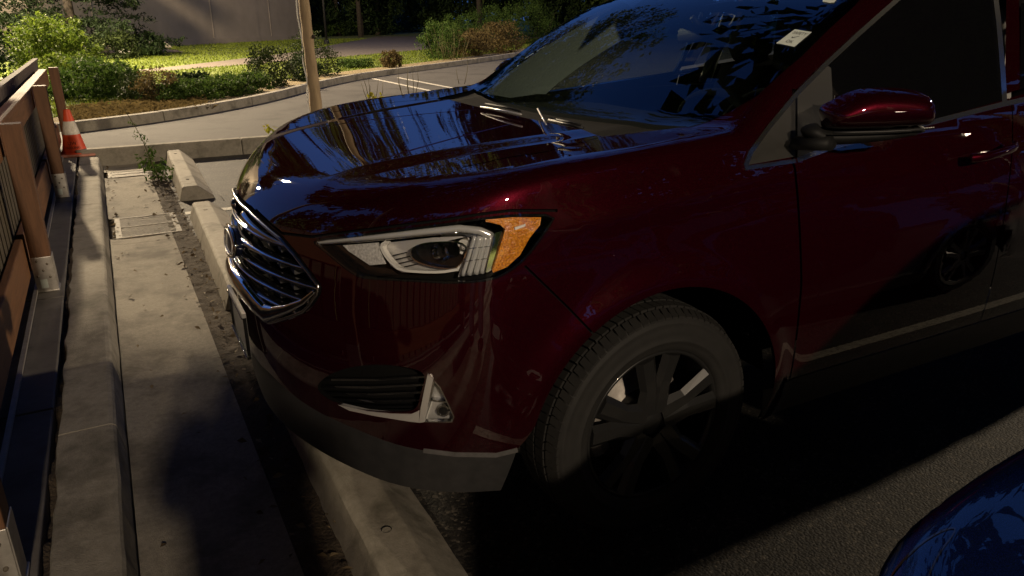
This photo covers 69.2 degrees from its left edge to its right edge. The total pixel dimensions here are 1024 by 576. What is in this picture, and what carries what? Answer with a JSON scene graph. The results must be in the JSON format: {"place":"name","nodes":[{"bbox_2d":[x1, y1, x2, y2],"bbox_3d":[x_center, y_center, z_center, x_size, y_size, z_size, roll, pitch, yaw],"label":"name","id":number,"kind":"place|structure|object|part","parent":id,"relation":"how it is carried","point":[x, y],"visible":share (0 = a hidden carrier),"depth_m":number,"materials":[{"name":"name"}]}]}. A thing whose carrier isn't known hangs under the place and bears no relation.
{"place":"outdoors","nodes":[
{"label":"outdoors","id":0,"kind":"place"},
{"bbox_2d":[0,132,76,575],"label":"walkway","id":1,"kind":"structure","parent":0,"point":[30,456],"depth_m":2.94,"materials":[{"name":"grey concrete"}]},
{"bbox_2d":[0,67,70,575],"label":"timber fence","id":2,"kind":"object","parent":1,"relation":"on","point":[31,165],"visible":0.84,"depth_m":3.94,"materials":[{"name":"wood"}]},
{"bbox_2d":[0,58,38,106],"bbox_3d":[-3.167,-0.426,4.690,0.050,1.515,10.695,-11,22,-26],"label":"fence rail","id":3,"kind":"object","parent":2,"relation":"attached to","point":[11,84],"visible":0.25,"depth_m":6.33,"materials":[{"name":"brown wood"}]},
{"bbox_2d":[42,160,78,575],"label":"dirt joint","id":4,"kind":"object","parent":1,"relation":"on","point":[47,544],"visible":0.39,"depth_m":2.88,"materials":[{"name":"soil"}]},
{"bbox_2d":[60,109,94,157],"bbox_3d":[-4.826,-1.705,8.117,0.370,0.497,0.360,-12,23,-29],"label":"traffic cone","id":5,"kind":"object","parent":1,"relation":"on","point":[72,141],"visible":0.92,"depth_m":8.06,"materials":[{"name":"red"}]},
{"bbox_2d":[104,173,168,519],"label":"subgrade","id":6,"kind":"structure","parent":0,"point":[111,228],"depth_m":5.97,"materials":[{"name":"soil"}]},
{"bbox_2d":[50,155,140,575],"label":"kerb","id":7,"kind":"structure","parent":6,"relation":"on","point":[94,532],"depth_m":2.78,"materials":[{"name":"concrete"}]},
{"bbox_2d":[107,170,150,177],"bbox_3d":[-4.021,-1.191,7.836,0.442,0.046,0.325,-11,22,-26],"label":"drain grate","id":8,"kind":"object","parent":6,"relation":"on","point":[131,173],"visible":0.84,"depth_m":7.78,"materials":[{"name":"metal"}]},
{"bbox_2d":[114,212,181,238],"bbox_3d":[-2.890,-0.481,5.881,0.454,0.046,0.660,-11,22,-26],"label":"drain grate","id":9,"kind":"object","parent":6,"relation":"on","point":[139,226],"visible":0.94,"depth_m":5.86,"materials":[{"name":"metal"}]},
{"bbox_2d":[103,163,303,575],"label":"gutter","id":10,"kind":"object","parent":6,"relation":"on","point":[200,501],"visible":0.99,"depth_m":2.93,"materials":[{"name":"concrete"}]},
{"bbox_2d":[106,166,352,569],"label":"leaf litter","id":11,"kind":"object","parent":10,"relation":"on","point":[293,504],"visible":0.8,"depth_m":3.34,"materials":[{"name":"brown plant"}]},
{"bbox_2d":[145,161,352,575],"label":"dirt strip","id":12,"kind":"object","parent":6,"relation":"on","point":[317,536],"visible":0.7,"depth_m":2.92,"materials":[{"name":"soil"}]},
{"bbox_2d":[124,109,173,181],"bbox_3d":[-3.551,-1.437,7.404,0.469,0.724,0.336,-11,22,-26],"label":"leggy weed","id":13,"kind":"object","parent":12,"relation":"on","point":[155,168],"visible":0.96,"depth_m":7.41,"materials":[{"name":"green plant"}]},
{"bbox_2d":[0,30,543,116],"bbox_3d":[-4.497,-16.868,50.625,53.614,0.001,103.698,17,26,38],"label":"lawn","id":14,"kind":"structure","parent":0,"point":[369,36],"depth_m":30.41,"materials":[{"name":"plant"}]},
{"bbox_2d":[0,0,18,80],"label":"leafy shrub","id":15,"kind":"object","parent":14,"relation":"on","point":[3,56],"visible":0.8,"depth_m":12.85,"materials":[{"name":"green plant"}]},
{"bbox_2d":[0,8,108,80],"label":"leafy shrub","id":16,"kind":"object","parent":14,"relation":"on","point":[73,38],"visible":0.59,"depth_m":16.76,"materials":[{"name":"green plant"}]},
{"bbox_2d":[40,49,105,86],"bbox_3d":[-9.426,-4.672,15.977,1.341,0.917,1.714,-11,22,-26],"label":"leafy shrub","id":17,"kind":"object","parent":14,"relation":"on","point":[54,60],"visible":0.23,"depth_m":15.58,"materials":[{"name":"green plant"}]},
{"bbox_2d":[0,0,187,55],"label":"conifer tree","id":18,"kind":"object","parent":14,"relation":"on","point":[96,23],"visible":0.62,"depth_m":28.86,"materials":[{"name":"green plant"}]},
{"bbox_2d":[47,53,143,98],"bbox_3d":[-8.210,-4.194,14.709,2.117,0.892,1.825,-11,22,-26],"label":"leafy shrub","id":19,"kind":"object","parent":14,"relation":"on","point":[107,73],"visible":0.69,"depth_m":14.32,"materials":[{"name":"green plant"}]},
{"bbox_2d":[84,28,142,59],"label":"leafy shrub","id":20,"kind":"object","parent":14,"relation":"on","point":[122,38],"visible":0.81,"depth_m":28.54,"materials":[{"name":"green plant"}]},
{"bbox_2d":[113,66,160,102],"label":"weed bush","id":21,"kind":"object","parent":14,"relation":"on","point":[122,90],"visible":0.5,"depth_m":13.80,"materials":[{"name":"green plant"}]},
{"bbox_2d":[105,48,182,53],"bbox_3d":[-16.608,-10.629,33.370,3.374,0.283,0.975,-11,22,-26],"label":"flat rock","id":22,"kind":"object","parent":14,"relation":"on","point":[166,49],"visible":0.12,"depth_m":33.51,"materials":[{"name":"grey stone"}]},
{"bbox_2d":[131,29,164,55],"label":"leafy shrub","id":23,"kind":"object","parent":14,"relation":"on","point":[149,51],"visible":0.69,"depth_m":30.82,"materials":[{"name":"green plant"}]},
{"bbox_2d":[0,0,301,54],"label":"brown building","id":24,"kind":"structure","parent":14,"relation":"on","point":[198,22],"depth_m":45.17,"materials":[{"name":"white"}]},
{"bbox_2d":[161,67,209,82],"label":"weed bush","id":25,"kind":"object","parent":14,"relation":"on","point":[190,75],"visible":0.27,"depth_m":15.00,"materials":[{"name":"green plant"}]},
{"bbox_2d":[0,36,538,78],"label":"footpath","id":26,"kind":"structure","parent":14,"relation":"on","point":[376,45],"depth_m":38.16,"materials":[{"name":"grey concrete"}]},
{"bbox_2d":[53,48,524,122],"bbox_3d":[-2.484,-7.888,25.932,2.266,0.001,36.816,5,21,15],"label":"planting bed","id":27,"kind":"object","parent":14,"relation":"on","point":[290,83],"visible":0.15,"depth_m":20.87,"materials":[{"name":"brown soil"}]},
{"bbox_2d":[66,95,218,119],"bbox_3d":[-6.359,-3.146,12.745,3.515,0.134,2.332,-26,32,-50],"label":"dry thatch","id":28,"kind":"object","parent":27,"relation":"on","point":[81,111],"visible":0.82,"depth_m":12.51,"materials":[{"name":"brown plant"}]},
{"bbox_2d":[128,65,178,101],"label":"weed bush","id":29,"kind":"object","parent":27,"relation":"on","point":[145,84],"visible":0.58,"depth_m":13.70,"materials":[{"name":"green plant"}]},
{"bbox_2d":[135,79,208,100],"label":"weed bush","id":30,"kind":"object","parent":27,"relation":"on","point":[186,91],"visible":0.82,"depth_m":13.72,"materials":[{"name":"green plant"}]},
{"bbox_2d":[168,74,230,99],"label":"weed bush","id":31,"kind":"object","parent":27,"relation":"on","point":[209,90],"visible":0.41,"depth_m":14.24,"materials":[{"name":"green plant"}]},
{"bbox_2d":[198,73,259,97],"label":"weed bush","id":32,"kind":"object","parent":27,"relation":"on","point":[234,87],"visible":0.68,"depth_m":14.79,"materials":[{"name":"green plant"}]},
{"bbox_2d":[221,69,274,93],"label":"weed bush","id":33,"kind":"object","parent":27,"relation":"on","point":[258,78],"visible":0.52,"depth_m":15.39,"materials":[{"name":"green plant"}]},
{"bbox_2d":[244,41,297,86],"bbox_3d":[-5.512,-5.112,16.959,1.211,1.038,0.987,-11,22,-26],"label":"weed bush","id":34,"kind":"object","parent":27,"relation":"on","point":[263,60],"visible":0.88,"depth_m":16.86,"materials":[{"name":"green plant"}]},
{"bbox_2d":[282,50,323,80],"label":"weed bush","id":35,"kind":"object","parent":27,"relation":"on","point":[297,76],"visible":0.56,"depth_m":18.37,"materials":[{"name":"green plant"}]},
{"bbox_2d":[286,29,344,76],"bbox_3d":[-5.262,-6.330,19.916,1.561,1.305,1.288,-3,20,-7],"label":"bush","id":36,"kind":"object","parent":27,"relation":"on","point":[324,51],"visible":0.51,"depth_m":19.83,"materials":[{"name":"green plant"}]},
{"bbox_2d":[378,49,404,67],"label":"weed bush","id":37,"kind":"object","parent":27,"relation":"on","point":[385,60],"visible":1,"depth_m":23.24,"materials":[{"name":"brown plant"}]},
{"bbox_2d":[426,19,468,60],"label":"shrub","id":38,"kind":"object","parent":27,"relation":"on","point":[449,36],"visible":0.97,"depth_m":27.34,"materials":[{"name":"green plant"}]},
{"bbox_2d":[438,28,495,56],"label":"bank shrub","id":39,"kind":"object","parent":27,"relation":"on","point":[479,40],"visible":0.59,"depth_m":30.14,"materials":[{"name":"brown plant"}]},
{"bbox_2d":[472,20,529,53],"bbox_3d":[-0.584,-11.091,32.775,2.487,1.456,2.740,5,21,14],"label":"bank shrub","id":40,"kind":"object","parent":27,"relation":"on","point":[502,37],"visible":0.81,"depth_m":32.43,"materials":[{"name":"brown plant"}]},
{"bbox_2d":[312,23,338,36],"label":"shrub","id":41,"kind":"object","parent":14,"relation":"on","point":[316,27],"visible":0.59,"depth_m":63.38,"materials":[{"name":"green plant"}]},
{"bbox_2d":[322,0,328,43],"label":"thin lamp post","id":42,"kind":"object","parent":14,"relation":"on","point":[326,40],"visible":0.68,"depth_m":44.15,"materials":[{"name":"metal"}]},
{"bbox_2d":[312,19,357,35],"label":"shrub","id":43,"kind":"object","parent":14,"relation":"on","point":[351,29],"visible":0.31,"depth_m":66.13,"materials":[{"name":"green plant"}]},
{"bbox_2d":[309,0,375,35],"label":"evergreen tree","id":44,"kind":"object","parent":14,"relation":"on","point":[332,12],"visible":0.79,"depth_m":64.39,"materials":[{"name":"green plant"}]},
{"bbox_2d":[334,57,374,67],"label":"weed bush","id":45,"kind":"object","parent":14,"relation":"on","point":[351,63],"visible":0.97,"depth_m":23.32,"materials":[{"name":"green plant"}]},
{"bbox_2d":[351,0,370,36],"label":"broadleaf tree","id":46,"kind":"object","parent":14,"relation":"on","point":[359,19],"visible":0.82,"depth_m":60.27,"materials":[{"name":"brown plant"}]},
{"bbox_2d":[361,7,363,35],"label":"broadleaf tree","id":47,"kind":"object","parent":14,"relation":"on","point":[362,22],"depth_m":66.23,"materials":[{"name":"brown plant"}]},
{"bbox_2d":[339,8,403,34],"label":"shrub","id":48,"kind":"object","parent":14,"relation":"on","point":[363,24],"visible":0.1,"depth_m":70.54,"materials":[{"name":"green plant"}]},
{"bbox_2d":[337,0,408,32],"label":"boundary hedge","id":49,"kind":"object","parent":14,"relation":"on","point":[339,7],"visible":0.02,"depth_m":76.15,"materials":[{"name":"green plant"}]},
{"bbox_2d":[347,0,407,34],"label":"evergreen tree","id":50,"kind":"object","parent":14,"relation":"on","point":[376,24],"visible":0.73,"depth_m":68.03,"materials":[{"name":"green plant"}]},
{"bbox_2d":[393,0,463,30],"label":"boundary hedge","id":51,"kind":"object","parent":14,"relation":"on","point":[422,12],"visible":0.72,"depth_m":74.46,"materials":[{"name":"green plant"}]},
{"bbox_2d":[414,18,461,58],"bbox_3d":[-2.699,-9.606,28.558,1.916,1.551,1.620,-11,22,-26],"label":"bank shrub","id":52,"kind":"object","parent":14,"relation":"on","point":[429,37],"visible":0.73,"depth_m":28.40,"materials":[{"name":"green plant"}]},
{"bbox_2d":[424,13,482,47],"bbox_3d":[-2.798,-12.572,36.369,2.607,1.781,2.680,10,22,25],"label":"bank shrub","id":53,"kind":"object","parent":14,"relation":"on","point":[464,27],"visible":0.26,"depth_m":36.07,"materials":[{"name":"green plant"}]},
{"bbox_2d":[436,0,505,24],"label":"evergreen tree","id":54,"kind":"object","parent":14,"relation":"on","point":[448,1],"visible":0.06,"depth_m":74.35,"materials":[{"name":"green plant"}]},
{"bbox_2d":[476,0,484,29],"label":"broadleaf tree","id":55,"kind":"object","parent":14,"relation":"on","point":[478,4],"visible":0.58,"depth_m":54.38,"materials":[{"name":"brown plant"}]},
{"bbox_2d":[456,0,519,31],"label":"boundary hedge","id":56,"kind":"object","parent":14,"relation":"on","point":[466,7],"visible":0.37,"depth_m":74.20,"materials":[{"name":"green plant"}]},
{"bbox_2d":[462,2,527,42],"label":"bank shrub","id":57,"kind":"object","parent":14,"relation":"on","point":[477,16],"visible":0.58,"depth_m":41.27,"materials":[{"name":"green plant"}]},
{"bbox_2d":[498,0,557,43],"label":"bank shrub","id":58,"kind":"object","parent":14,"relation":"on","point":[519,13],"visible":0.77,"depth_m":44.61,"materials":[{"name":"green plant"}]},
{"bbox_2d":[507,0,565,36],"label":"evergreen tree","id":59,"kind":"object","parent":14,"relation":"on","point":[556,12],"visible":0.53,"depth_m":58.40,"materials":[{"name":"green plant"}]},
{"bbox_2d":[525,0,580,27],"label":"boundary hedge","id":60,"kind":"object","parent":14,"relation":"on","point":[563,8],"visible":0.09,"depth_m":74.50,"materials":[{"name":"green plant"}]},
{"bbox_2d":[562,0,598,21],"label":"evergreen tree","id":61,"kind":"object","parent":14,"relation":"on","point":[573,8],"visible":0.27,"depth_m":57.95,"materials":[{"name":"green plant"}]},
{"bbox_2d":[80,42,773,147],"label":"road","id":62,"kind":"structure","parent":0,"point":[249,121],"depth_m":12.84,"materials":[{"name":"grey asphalt"}]},
{"bbox_2d":[56,52,519,131],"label":"road kerb","id":63,"kind":"structure","parent":62,"relation":"on","point":[93,124],"depth_m":13.54,"materials":[{"name":"concrete"}]},
{"bbox_2d":[296,0,321,112],"bbox_3d":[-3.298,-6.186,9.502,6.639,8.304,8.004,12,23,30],"label":"wooden pole","id":64,"kind":"object","parent":62,"relation":"on","point":[314,102],"visible":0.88,"depth_m":10.92,"materials":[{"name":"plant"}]},
{"bbox_2d":[360,70,382,98],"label":"dry stalk","id":65,"kind":"object","parent":62,"relation":"on","point":[369,88],"visible":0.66,"depth_m":14.03,"materials":[{"name":"brown plant"}]},
{"bbox_2d":[367,92,382,97],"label":"kerb weed","id":66,"kind":"object","parent":62,"relation":"on","point":[371,94],"visible":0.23,"depth_m":13.33,"materials":[{"name":"yellow plant"}]},
{"bbox_2d":[374,78,429,90],"bbox_3d":[-2.534,-4.856,17.799,0.110,0.001,5.100,-11,22,-26],"label":"parking line","id":67,"kind":"object","parent":62,"relation":"on","point":[402,84],"visible":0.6,"depth_m":18.11,"materials":[{"name":"white paint"}]},
{"bbox_2d":[398,66,418,93],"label":"dry stalk","id":68,"kind":"object","parent":62,"relation":"on","point":[407,83],"visible":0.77,"depth_m":15.10,"materials":[{"name":"brown plant"}]},
{"bbox_2d":[399,77,452,87],"bbox_3d":[-1.908,-4.973,18.113,0.110,0.001,5.100,-11,22,-26],"label":"parking line","id":69,"kind":"object","parent":62,"relation":"on","point":[427,83],"visible":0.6,"depth_m":18.36,"materials":[{"name":"white paint"}]},
{"bbox_2d":[399,20,719,31],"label":"ground","id":70,"kind":"structure","parent":0,"point":[528,25],"depth_m":159.13,"materials":[{"name":"soil"}]},
{"bbox_2d":[75,135,268,165],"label":"end kerb","id":71,"kind":"structure","parent":70,"relation":"on","point":[117,155],"depth_m":8.57,"materials":[{"name":"concrete"}]},
{"bbox_2d":[263,124,277,133],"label":"kerb weed","id":72,"kind":"object","parent":71,"relation":"on","point":[268,129],"visible":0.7,"depth_m":9.07,"materials":[{"name":"yellow plant"}]},
{"bbox_2d":[311,3,338,22],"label":"boundary hedge","id":73,"kind":"object","parent":70,"relation":"on","point":[316,15],"visible":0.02,"depth_m":75.03,"materials":[{"name":"green plant"}]},
{"bbox_2d":[670,0,715,23],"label":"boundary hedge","id":74,"kind":"object","parent":70,"relation":"on","point":[706,17],"visible":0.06,"depth_m":73.96,"materials":[{"name":"green plant"}]},
{"bbox_2d":[724,0,778,12],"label":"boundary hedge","id":75,"kind":"object","parent":70,"relation":"on","point":[758,0],"visible":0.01,"depth_m":72.51,"materials":[{"name":"green plant"}]},
{"bbox_2d":[160,154,1023,575],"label":"parking lot","id":76,"kind":"structure","parent":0,"point":[860,478],"depth_m":2.56,"materials":[{"name":"grey asphalt"}]},
{"bbox_2d":[165,149,214,200],"bbox_3d":[-3.336,-1.196,7.594,0.299,0.133,2.227,-10,22,-25],"label":"wheel stop","id":77,"kind":"object","parent":76,"relation":"on","point":[189,182],"visible":0.99,"depth_m":7.09,"materials":[{"name":"concrete"}]},
{"bbox_2d":[185,207,231,214],"bbox_3d":[-0.486,-1.043,7.335,5.100,0.001,0.100,-11,22,-26],"label":"parking line","id":78,"kind":"object","parent":76,"relation":"on","point":[226,208],"visible":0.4,"depth_m":6.33,"materials":[{"name":"white paint"}]},
{"bbox_2d":[190,201,236,309],"bbox_3d":[-1.988,-0.308,5.148,0.299,0.133,2.287,-10,22,-25],"label":"wheel stop","id":79,"kind":"object","parent":76,"relation":"on","point":[209,220],"visible":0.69,"depth_m":5.16,"materials":[{"name":"concrete"}]},
{"bbox_2d":[285,425,467,575],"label":"wheel stop","id":80,"kind":"object","parent":76,"relation":"on","point":[379,527],"visible":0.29,"depth_m":2.24,"materials":[{"name":"concrete"}]},
{"bbox_2d":[224,0,1023,529],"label":"parked car","id":81,"kind":"object","parent":76,"relation":"on","point":[564,254],"visible":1,"depth_m":2.22,"materials":[{"name":"red paint"}]},
{"bbox_3d":[0.448,-0.920,4.040,1.226,1.189,0.425,-11,22,-26],"label":"front door","id":82,"kind":"part","parent":81,"relation":"part of","materials":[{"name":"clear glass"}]},
{"bbox_3d":[1.408,-0.965,4.513,1.064,0.945,0.146,-11,22,-26],"label":"rear door","id":83,"kind":"part","parent":81,"relation":"part of","materials":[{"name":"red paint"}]},
{"bbox_3d":[1.350,-0.345,2.454,1.226,1.189,0.425,-11,22,-26],"label":"front door","id":84,"kind":"part","parent":81,"relation":"part of","materials":[{"name":"red paint"}]},
{"bbox_3d":[2.266,-0.418,3.006,1.064,0.945,0.146,-11,22,-26],"label":"rear door","id":85,"kind":"part","parent":81,"relation":"part of","materials":[{"name":"red paint"}]},
{"bbox_2d":[878,449,1023,575],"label":"parked car","id":86,"kind":"object","parent":76,"relation":"on","point":[974,527],"visible":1,"depth_m":1.09,"materials":[{"name":"blue paint"}]},
{"bbox_2d":[577,0,607,6],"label":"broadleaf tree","id":87,"kind":"object","parent":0,"point":[600,2],"visible":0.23,"depth_m":53.30,"materials":[{"name":"green plant"}]}
]}

